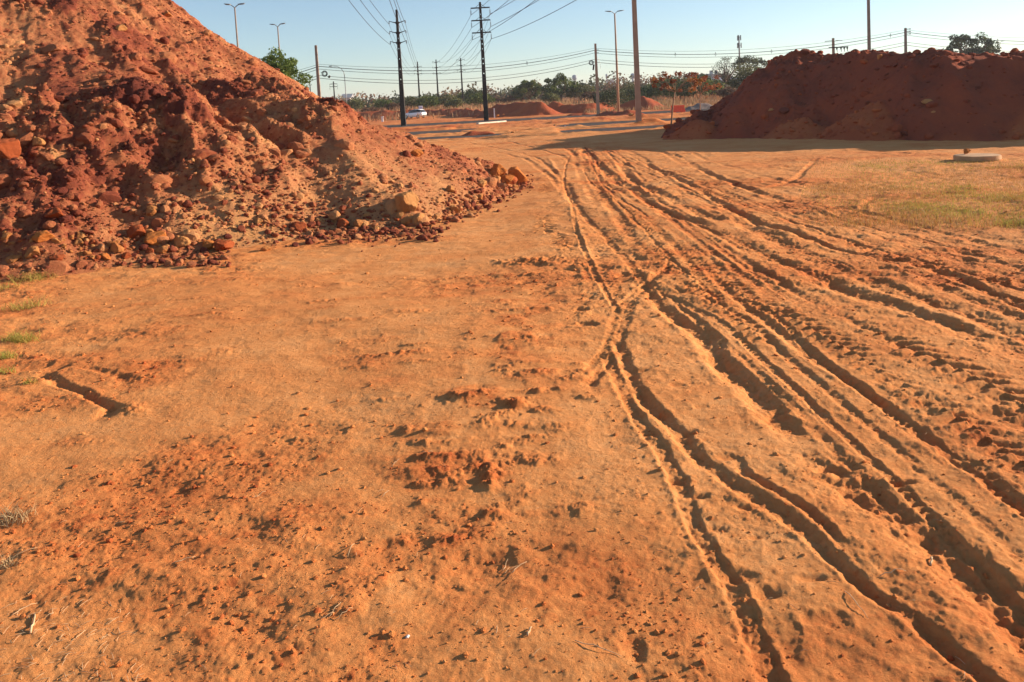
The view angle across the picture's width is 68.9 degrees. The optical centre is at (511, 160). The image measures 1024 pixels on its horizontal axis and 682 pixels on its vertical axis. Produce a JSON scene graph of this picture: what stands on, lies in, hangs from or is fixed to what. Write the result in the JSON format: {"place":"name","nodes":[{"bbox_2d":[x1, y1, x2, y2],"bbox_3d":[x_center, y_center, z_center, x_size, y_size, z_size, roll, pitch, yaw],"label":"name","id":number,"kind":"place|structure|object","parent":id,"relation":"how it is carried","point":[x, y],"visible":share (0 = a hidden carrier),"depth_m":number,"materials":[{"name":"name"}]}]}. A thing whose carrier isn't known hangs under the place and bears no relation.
{"place":"outdoors","nodes":[
{"label":"outdoors","id":0,"kind":"place"},
{"bbox_2d":[0,95,1023,681],"bbox_3d":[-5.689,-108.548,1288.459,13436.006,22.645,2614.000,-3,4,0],"label":"ground","id":1,"kind":"structure","parent":0,"point":[608,187],"depth_m":3.81,"materials":[{"name":"soil"}]},
{"bbox_2d":[0,346,21,359],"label":"grass tuft","id":2,"kind":"object","parent":1,"relation":"on","point":[5,355],"visible":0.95,"depth_m":5.65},
{"bbox_2d":[0,548,26,569],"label":"grass tuft","id":3,"kind":"object","parent":1,"relation":"on","point":[6,563],"visible":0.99,"depth_m":2.90,"materials":[{"name":"plant"}]},
{"bbox_2d":[0,275,35,290],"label":"grass tuft","id":4,"kind":"object","parent":1,"relation":"on","point":[2,287],"visible":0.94,"depth_m":7.93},
{"bbox_2d":[0,326,39,344],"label":"grass tuft","id":5,"kind":"object","parent":1,"relation":"on","point":[20,338],"visible":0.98,"depth_m":6.04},
{"bbox_2d":[1,292,51,313],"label":"grass tuft","id":6,"kind":"object","parent":1,"relation":"on","point":[18,309],"visible":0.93,"depth_m":7.17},
{"bbox_2d":[0,493,66,526],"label":"grass tuft","id":7,"kind":"object","parent":1,"relation":"on","point":[6,518],"visible":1,"depth_m":3.24,"materials":[{"name":"plant"}]},
{"bbox_2d":[1,269,66,282],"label":"grass tuft","id":8,"kind":"object","parent":1,"relation":"on","point":[36,275],"visible":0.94,"depth_m":8.38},
{"bbox_2d":[155,244,169,253],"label":"soil clod","id":9,"kind":"object","parent":1,"relation":"on","point":[163,249],"visible":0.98,"depth_m":9.36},
{"bbox_2d":[202,240,213,249],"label":"soil clod","id":10,"kind":"object","parent":1,"relation":"on","point":[208,244],"visible":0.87,"depth_m":9.64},
{"bbox_2d":[214,240,234,250],"bbox_3d":[-3.734,1.108,9.637,0.227,0.156,0.208,-2,5,17],"label":"soil clod","id":11,"kind":"object","parent":1,"relation":"on","point":[219,245],"visible":0.97,"depth_m":9.59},
{"bbox_2d":[224,3,244,47],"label":"street lamp","id":12,"kind":"object","parent":1,"relation":"on","point":[236,21],"visible":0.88,"depth_m":65.12,"materials":[{"name":"grey metal"}]},
{"bbox_2d":[0,0,517,282],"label":"soil mound","id":13,"kind":"object","parent":1,"relation":"on","point":[35,32],"visible":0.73,"depth_m":11.80,"materials":[{"name":"soil"}]},
{"bbox_2d":[0,138,20,158],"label":"soil clod","id":14,"kind":"object","parent":13,"relation":"on","point":[10,148],"visible":0.91,"depth_m":9.91,"materials":[{"name":"soil"}]},
{"bbox_2d":[5,255,21,263],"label":"soil clod","id":15,"kind":"object","parent":13,"relation":"on","point":[10,259],"visible":1,"depth_m":8.58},
{"bbox_2d":[24,246,39,257],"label":"soil clod","id":16,"kind":"object","parent":13,"relation":"on","point":[31,251],"visible":1,"depth_m":8.64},
{"bbox_2d":[32,136,45,145],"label":"soil clod","id":17,"kind":"object","parent":13,"relation":"on","point":[38,141],"visible":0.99,"depth_m":10.30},
{"bbox_2d":[32,230,54,242],"bbox_3d":[-5.548,0.905,8.836,0.246,0.149,0.214,-3,5,7],"label":"soil clod","id":18,"kind":"object","parent":13,"relation":"on","point":[41,236],"visible":0.98,"depth_m":8.77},
{"bbox_2d":[44,207,62,217],"bbox_3d":[-5.581,0.650,9.104,0.221,0.157,0.210,-6,5,-37],"label":"soil clod","id":19,"kind":"object","parent":13,"relation":"on","point":[56,212],"visible":0.94,"depth_m":9.06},
{"bbox_2d":[49,254,64,260],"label":"soil clod","id":20,"kind":"object","parent":13,"relation":"on","point":[57,257],"visible":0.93,"depth_m":8.68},
{"bbox_2d":[110,241,123,251],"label":"soil clod","id":21,"kind":"object","parent":13,"relation":"on","point":[116,247],"visible":1,"depth_m":9.09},
{"bbox_2d":[115,24,127,30],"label":"soil clod","id":22,"kind":"object","parent":13,"relation":"on","point":[121,27],"visible":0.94,"depth_m":15.32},
{"bbox_2d":[126,224,145,238],"bbox_3d":[-4.840,0.918,9.564,0.237,0.168,0.268,-6,6,-37],"label":"soil clod","id":23,"kind":"object","parent":13,"relation":"on","point":[133,231],"visible":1,"depth_m":9.52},
{"bbox_2d":[146,205,157,216],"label":"soil clod","id":24,"kind":"object","parent":13,"relation":"on","point":[151,210],"visible":1,"depth_m":9.86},
{"bbox_2d":[144,230,165,244],"bbox_3d":[-4.558,1.007,9.541,0.277,0.202,0.260,-6,5,-35],"label":"soil clod","id":25,"kind":"object","parent":13,"relation":"on","point":[150,238],"visible":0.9,"depth_m":9.45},
{"bbox_2d":[173,235,190,246],"bbox_3d":[-4.244,1.031,9.581,0.218,0.173,0.208,-12,7,-19],"label":"soil clod","id":26,"kind":"object","parent":13,"relation":"on","point":[179,241],"visible":0.94,"depth_m":9.50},
{"bbox_2d":[0,0,525,282],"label":"gravel cover","id":27,"kind":"object","parent":13,"relation":"on","point":[51,188],"visible":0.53,"depth_m":11.52,"materials":[{"name":"gravel"}]},
{"bbox_2d":[0,0,533,276],"bbox_3d":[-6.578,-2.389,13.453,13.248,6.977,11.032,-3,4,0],"label":"rubble cover","id":28,"kind":"object","parent":13,"relation":"on","point":[298,150],"visible":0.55,"depth_m":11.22,"materials":[{"name":"stone"}]},
{"bbox_2d":[352,219,362,227],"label":"soil clod","id":29,"kind":"object","parent":28,"relation":"on","point":[357,222],"visible":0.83,"depth_m":10.68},
{"bbox_2d":[291,221,306,230],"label":"soil clod","id":30,"kind":"object","parent":13,"relation":"on","point":[298,226],"visible":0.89,"depth_m":10.41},
{"bbox_2d":[394,191,418,212],"bbox_3d":[-1.589,0.668,11.104,0.344,0.424,0.295,0,6,38],"label":"soil clod","id":31,"kind":"object","parent":13,"relation":"on","point":[407,201],"visible":0.9,"depth_m":11.01,"materials":[{"name":"soil"}]},
{"bbox_2d":[410,149,423,156],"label":"soil clod","id":32,"kind":"object","parent":13,"relation":"on","point":[417,152],"visible":0.88,"depth_m":13.30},
{"bbox_2d":[412,213,424,222],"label":"soil clod","id":33,"kind":"object","parent":13,"relation":"on","point":[417,217],"visible":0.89,"depth_m":10.82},
{"bbox_2d":[490,164,506,175],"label":"soil clod","id":34,"kind":"object","parent":13,"relation":"on","point":[498,170],"visible":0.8,"depth_m":15.19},
{"bbox_2d":[501,175,514,183],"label":"soil clod","id":35,"kind":"object","parent":13,"relation":"on","point":[507,179],"visible":0.79,"depth_m":15.18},
{"bbox_2d":[508,166,527,182],"bbox_3d":[0.136,0.334,15.853,0.415,0.421,0.357,-2,0,10],"label":"soil clod","id":36,"kind":"object","parent":13,"relation":"on","point":[515,171],"visible":0.59,"depth_m":15.70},
{"bbox_2d":[259,46,312,89],"bbox_3d":[-14.177,-3.854,45.727,3.568,6.110,3.277,0,5,32],"label":"broadleaf tree","id":37,"kind":"object","parent":1,"relation":"on","point":[284,65],"visible":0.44,"depth_m":44.97,"materials":[{"name":"green plant"}]},
{"bbox_2d":[314,45,320,96],"bbox_3d":[-16.198,-5.788,62.676,0.300,7.660,0.240,-3,4,0],"label":"concrete pole","id":38,"kind":"object","parent":1,"relation":"on","point":[317,75],"visible":0.6,"depth_m":62.48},
{"bbox_2d":[321,63,588,83],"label":"power cable","id":39,"kind":"object","parent":38,"relation":"attached to","point":[453,82],"visible":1,"depth_m":67.31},
{"bbox_2d":[319,50,593,70],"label":"power cable","id":40,"kind":"object","parent":38,"relation":"attached to","point":[456,69],"visible":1,"depth_m":67.86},
{"bbox_2d":[319,59,593,80],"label":"power cable","id":41,"kind":"object","parent":38,"relation":"attached to","point":[455,79],"visible":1,"depth_m":68.36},
{"bbox_2d":[322,53,592,73],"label":"power cable","id":42,"kind":"object","parent":38,"relation":"attached to","point":[439,73],"visible":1,"depth_m":67.17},
{"bbox_2d":[337,218,348,227],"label":"soil clod","id":43,"kind":"object","parent":1,"relation":"on","point":[342,222],"visible":0.79,"depth_m":10.66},
{"bbox_2d":[347,96,365,109],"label":"shrub","id":44,"kind":"object","parent":1,"relation":"on","point":[355,104],"visible":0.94,"depth_m":148.47,"materials":[{"name":"green plant"}]},
{"bbox_2d":[369,99,392,108],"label":"shrub","id":45,"kind":"object","parent":1,"relation":"on","point":[379,103],"visible":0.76,"depth_m":158.49,"materials":[{"name":"green plant"}]},
{"bbox_2d":[384,102,399,109],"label":"shrub","id":46,"kind":"object","parent":1,"relation":"on","point":[389,106],"visible":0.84,"depth_m":143.40,"materials":[{"name":"green plant"}]},
{"bbox_2d":[356,108,456,118],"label":"soil bank","id":47,"kind":"structure","parent":1,"relation":"on","point":[436,112],"depth_m":120.68,"materials":[{"name":"soil"}]},
{"bbox_2d":[401,214,412,225],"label":"soil clod","id":48,"kind":"object","parent":1,"relation":"on","point":[406,220],"visible":0.88,"depth_m":10.83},
{"bbox_2d":[396,96,419,108],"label":"shrub","id":49,"kind":"object","parent":1,"relation":"on","point":[409,100],"visible":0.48,"depth_m":149.54,"materials":[{"name":"green plant"}]},
{"bbox_2d":[406,109,426,118],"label":"parked car","id":50,"kind":"object","parent":1,"relation":"on","point":[422,113],"visible":0.66,"depth_m":111.98,"materials":[{"name":"white paint"}]},
{"bbox_2d":[415,94,439,109],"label":"shrub","id":51,"kind":"object","parent":1,"relation":"on","point":[432,100],"visible":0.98,"depth_m":138.55,"materials":[{"name":"green plant"}]},
{"bbox_2d":[437,94,464,104],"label":"shrub","id":52,"kind":"object","parent":1,"relation":"on","point":[442,99],"visible":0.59,"depth_m":148.42,"materials":[{"name":"green plant"}]},
{"bbox_2d":[443,99,462,107],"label":"shrub","id":53,"kind":"object","parent":1,"relation":"on","point":[455,102],"visible":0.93,"depth_m":133.84,"materials":[{"name":"green plant"}]},
{"bbox_2d":[456,58,464,106],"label":"transmission pole","id":54,"kind":"object","parent":1,"relation":"on","point":[460,65],"visible":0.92,"depth_m":151.06,"materials":[{"name":"concrete"}]},
{"bbox_2d":[446,108,489,117],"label":"soil bank","id":55,"kind":"structure","parent":1,"relation":"on","point":[475,113],"depth_m":106.52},
{"bbox_2d":[460,88,482,104],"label":"shrub","id":56,"kind":"object","parent":1,"relation":"on","point":[468,93],"visible":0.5,"depth_m":158.54,"materials":[{"name":"green plant"}]},
{"bbox_2d":[461,131,494,135],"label":"soil bank","id":57,"kind":"structure","parent":1,"relation":"on","point":[470,133],"depth_m":42.10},
{"bbox_2d":[464,92,495,107],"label":"shrub","id":58,"kind":"object","parent":1,"relation":"on","point":[478,98],"visible":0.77,"depth_m":138.72,"materials":[{"name":"green plant"}]},
{"bbox_2d":[0,423,988,681],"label":"straw litter","id":59,"kind":"object","parent":1,"relation":"on","point":[280,619],"visible":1,"depth_m":2.50,"materials":[{"name":"plant"}]},
{"bbox_2d":[0,180,1023,681],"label":"soil crumbs","id":60,"kind":"object","parent":1,"relation":"on","point":[382,632],"visible":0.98,"depth_m":3.02,"materials":[{"name":"soil"}]},
{"bbox_2d":[507,95,524,102],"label":"shrub","id":61,"kind":"object","parent":1,"relation":"on","point":[516,99],"visible":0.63,"depth_m":159.10,"materials":[{"name":"green plant"}]},
{"bbox_2d":[477,102,562,117],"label":"soil bank","id":62,"kind":"structure","parent":1,"relation":"on","point":[517,109],"depth_m":90.30,"materials":[{"name":"soil"}]},
{"bbox_2d":[511,80,541,101],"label":"broadleaf tree","id":63,"kind":"object","parent":1,"relation":"on","point":[525,86],"visible":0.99,"depth_m":157.13,"materials":[{"name":"green plant"}]},
{"bbox_2d":[332,71,742,109],"bbox_3d":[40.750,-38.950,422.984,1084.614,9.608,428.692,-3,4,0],"label":"wood","id":64,"kind":"object","parent":1,"relation":"on","point":[607,86],"visible":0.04,"depth_m":227.34,"materials":[{"name":"plant"}]},
{"bbox_2d":[540,92,559,103],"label":"shrub","id":65,"kind":"object","parent":1,"relation":"on","point":[549,97],"visible":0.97,"depth_m":134.00,"materials":[{"name":"green plant"}]},
{"bbox_2d":[540,73,580,100],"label":"broadleaf tree","id":66,"kind":"object","parent":1,"relation":"on","point":[571,85],"visible":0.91,"depth_m":148.23,"materials":[{"name":"green plant"}]},
{"bbox_2d":[547,101,614,113],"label":"soil bank","id":67,"kind":"structure","parent":1,"relation":"on","point":[565,109],"depth_m":92.82,"materials":[{"name":"soil"}]},
{"bbox_2d":[563,84,599,100],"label":"shrub","id":68,"kind":"object","parent":1,"relation":"on","point":[573,93],"visible":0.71,"depth_m":148.05,"materials":[{"name":"green plant"}]},
{"bbox_2d":[580,91,595,100],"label":"shrub","id":69,"kind":"object","parent":1,"relation":"on","point":[588,95],"visible":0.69,"depth_m":138.94,"materials":[{"name":"green plant"}]},
{"bbox_2d":[594,44,600,113],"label":"concrete pole","id":70,"kind":"object","parent":1,"relation":"on","point":[597,88],"visible":0.79,"depth_m":75.56,"materials":[{"name":"concrete"}]},
{"bbox_2d":[321,48,592,67],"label":"power cable","id":71,"kind":"object","parent":70,"relation":"attached to","point":[451,66],"visible":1,"depth_m":66.61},
{"bbox_2d":[594,32,904,55],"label":"power cable","id":72,"kind":"object","parent":70,"relation":"attached to","point":[675,54],"visible":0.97,"depth_m":75.93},
{"bbox_2d":[598,35,904,57],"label":"power cable","id":73,"kind":"object","parent":70,"relation":"attached to","point":[751,55],"visible":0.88,"depth_m":75.99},
{"bbox_2d":[592,89,631,106],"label":"shrub","id":74,"kind":"object","parent":1,"relation":"on","point":[604,98],"visible":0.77,"depth_m":96.90,"materials":[{"name":"green plant"}]},
{"bbox_2d":[606,10,623,111],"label":"street lamp","id":75,"kind":"object","parent":1,"relation":"on","point":[618,101],"visible":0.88,"depth_m":84.39,"materials":[{"name":"metal"}]},
{"bbox_2d":[595,110,643,115],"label":"soil bank","id":76,"kind":"structure","parent":1,"relation":"on","point":[615,113],"depth_m":69.99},
{"bbox_2d":[612,81,634,93],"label":"shrub","id":77,"kind":"object","parent":1,"relation":"on","point":[630,86],"visible":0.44,"depth_m":138.60,"materials":[{"name":"green plant"}]},
{"bbox_2d":[611,88,646,102],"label":"shrub","id":78,"kind":"object","parent":1,"relation":"on","point":[631,92],"visible":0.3,"depth_m":103.87,"materials":[{"name":"green plant"}]},
{"bbox_2d":[632,0,641,121],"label":"concrete pole","id":79,"kind":"object","parent":1,"relation":"on","point":[636,68],"visible":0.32,"depth_m":44.12,"materials":[{"name":"concrete"}]},
{"bbox_2d":[615,96,663,110],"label":"soil bank","id":80,"kind":"structure","parent":1,"relation":"on","point":[645,102],"depth_m":90.85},
{"bbox_2d":[632,87,653,97],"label":"shrub","id":81,"kind":"object","parent":1,"relation":"on","point":[648,93],"visible":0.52,"depth_m":128.24,"materials":[{"name":"green plant"}]},
{"bbox_2d":[648,76,679,96],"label":"shrub","id":82,"kind":"object","parent":1,"relation":"on","point":[657,90],"visible":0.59,"depth_m":128.63,"materials":[{"name":"green plant"}]},
{"bbox_2d":[649,71,702,124],"bbox_3d":[8.671,-3.076,39.551,2.946,3.325,2.278,-6,5,-35],"label":"sapling","id":83,"kind":"object","parent":1,"relation":"on","point":[663,85],"visible":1,"depth_m":39.33,"materials":[{"name":"orange plant"}]},
{"bbox_2d":[664,83,691,97],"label":"shrub","id":84,"kind":"object","parent":1,"relation":"on","point":[679,92],"visible":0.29,"depth_m":127.03,"materials":[{"name":"green plant"}]},
{"bbox_2d":[672,74,713,98],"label":"shrub","id":85,"kind":"object","parent":1,"relation":"on","point":[693,93],"visible":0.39,"depth_m":123.52,"materials":[{"name":"green plant"}]},
{"bbox_2d":[685,103,711,109],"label":"car","id":86,"kind":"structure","parent":1,"relation":"on","point":[703,106],"depth_m":79.36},
{"bbox_2d":[678,74,721,109],"bbox_3d":[15.342,-5.304,60.786,3.277,3.610,3.322,0,5,32],"label":"sapling","id":87,"kind":"object","parent":1,"relation":"on","point":[710,87],"visible":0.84,"depth_m":60.46,"materials":[{"name":"orange plant"}]},
{"bbox_2d":[700,78,725,95],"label":"shrub","id":88,"kind":"object","parent":1,"relation":"on","point":[715,81],"visible":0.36,"depth_m":127.05,"materials":[{"name":"green plant"}]},
{"bbox_2d":[710,57,738,86],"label":"bare tree","id":89,"kind":"object","parent":1,"relation":"on","point":[725,76],"visible":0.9,"depth_m":129.13,"materials":[{"name":"grey plant"}]},
{"bbox_2d":[716,87,736,98],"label":"shrub","id":90,"kind":"object","parent":1,"relation":"on","point":[723,92],"visible":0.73,"depth_m":118.59,"materials":[{"name":"green plant"}]},
{"bbox_2d":[726,62,758,88],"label":"broadleaf tree","id":91,"kind":"object","parent":1,"relation":"on","point":[736,81],"visible":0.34,"depth_m":108.88,"materials":[{"name":"green plant"}]},
{"bbox_2d":[732,55,758,73],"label":"broadleaf tree","id":92,"kind":"object","parent":1,"relation":"on","point":[747,59],"visible":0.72,"depth_m":148.62,"materials":[{"name":"green plant"}]},
{"bbox_2d":[752,57,767,69],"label":"broadleaf tree","id":93,"kind":"object","parent":1,"relation":"on","point":[761,61],"visible":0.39,"depth_m":153.90,"materials":[{"name":"green plant"}]},
{"bbox_2d":[825,38,847,53],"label":"concrete pole","id":94,"kind":"object","parent":1,"relation":"on","point":[833,49],"visible":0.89,"depth_m":81.25,"materials":[{"name":"concrete"}]},
{"bbox_2d":[661,49,1023,140],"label":"soil mound","id":95,"kind":"object","parent":1,"relation":"on","point":[952,93],"visible":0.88,"depth_m":24.17,"materials":[{"name":"soil"}]},
{"bbox_2d":[662,47,1023,139],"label":"rubble cover","id":96,"kind":"object","parent":95,"relation":"on","point":[897,128],"visible":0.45,"depth_m":25.12,"materials":[{"name":"soil"}]},
{"bbox_2d":[867,0,870,49],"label":"concrete pole","id":97,"kind":"object","parent":1,"relation":"on","point":[868,29],"visible":0.32,"depth_m":57.44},
{"bbox_2d":[904,28,910,52],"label":"concrete pole","id":98,"kind":"object","parent":1,"relation":"on","point":[905,39],"visible":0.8,"depth_m":76.37,"materials":[{"name":"concrete"}]},
{"bbox_2d":[597,45,904,67],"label":"power cable","id":99,"kind":"object","parent":98,"relation":"attached to","point":[708,67],"visible":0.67,"depth_m":75.90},
{"bbox_2d":[907,32,1023,42],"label":"power cable","id":100,"kind":"object","parent":98,"relation":"attached to","point":[964,38],"visible":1,"depth_m":76.60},
{"bbox_2d":[798,157,1023,232],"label":"turf","id":101,"kind":"structure","parent":1,"relation":"on","point":[989,199],"depth_m":10.50,"materials":[{"name":"plant"}]},
{"bbox_2d":[953,153,1001,161],"bbox_3d":[9.722,-0.023,15.610,0.858,0.180,0.858,-3,4,0],"label":"manhole","id":102,"kind":"object","parent":101,"relation":"on","point":[977,157],"visible":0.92,"depth_m":15.35,"materials":[{"name":"concrete"}]},
{"bbox_2d":[943,31,1001,53],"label":"broadleaf tree","id":103,"kind":"object","parent":1,"relation":"on","point":[988,46],"visible":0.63,"depth_m":117.31,"materials":[{"name":"green plant"}]},
{"bbox_2d":[354,92,724,121],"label":"dry grass","id":104,"kind":"structure","parent":0,"point":[683,100],"depth_m":126.97,"materials":[{"name":"plant"}]},
{"bbox_2d":[417,125,663,139],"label":"road","id":105,"kind":"structure","parent":0,"point":[595,129],"depth_m":40.86,"materials":[{"name":"asphalt"}]},
{"bbox_2d":[405,118,685,134],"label":"road","id":106,"kind":"structure","parent":0,"point":[572,124],"depth_m":50.98,"materials":[{"name":"asphalt"}]},
{"bbox_2d":[383,109,708,127],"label":"road","id":107,"kind":"structure","parent":0,"point":[515,119],"depth_m":74.85,"materials":[{"name":"asphalt"}]},
{"bbox_2d":[389,10,406,125],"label":"transmission pole","id":108,"kind":"object","parent":107,"relation":"on","point":[402,102],"visible":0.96,"depth_m":73.37,"materials":[{"name":"wood"}]},
{"bbox_2d":[470,2,491,120],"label":"transmission pole","id":109,"kind":"object","parent":107,"relation":"on","point":[485,100],"visible":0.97,"depth_m":76.25,"materials":[{"name":"wood"}]},
{"bbox_2d":[670,105,684,112],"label":"road barrier","id":110,"kind":"object","parent":107,"relation":"on","point":[678,108],"visible":0.76,"depth_m":67.75,"materials":[{"name":"red plastic"}]},
{"bbox_2d":[171,0,1023,101],"label":"sky","id":111,"kind":"structure","parent":0,"point":[340,34],"materials":[{"name":"blue"}]},
{"bbox_2d":[584,101,714,112],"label":"dry grass","id":112,"kind":"structure","parent":0,"point":[655,108],"depth_m":87.50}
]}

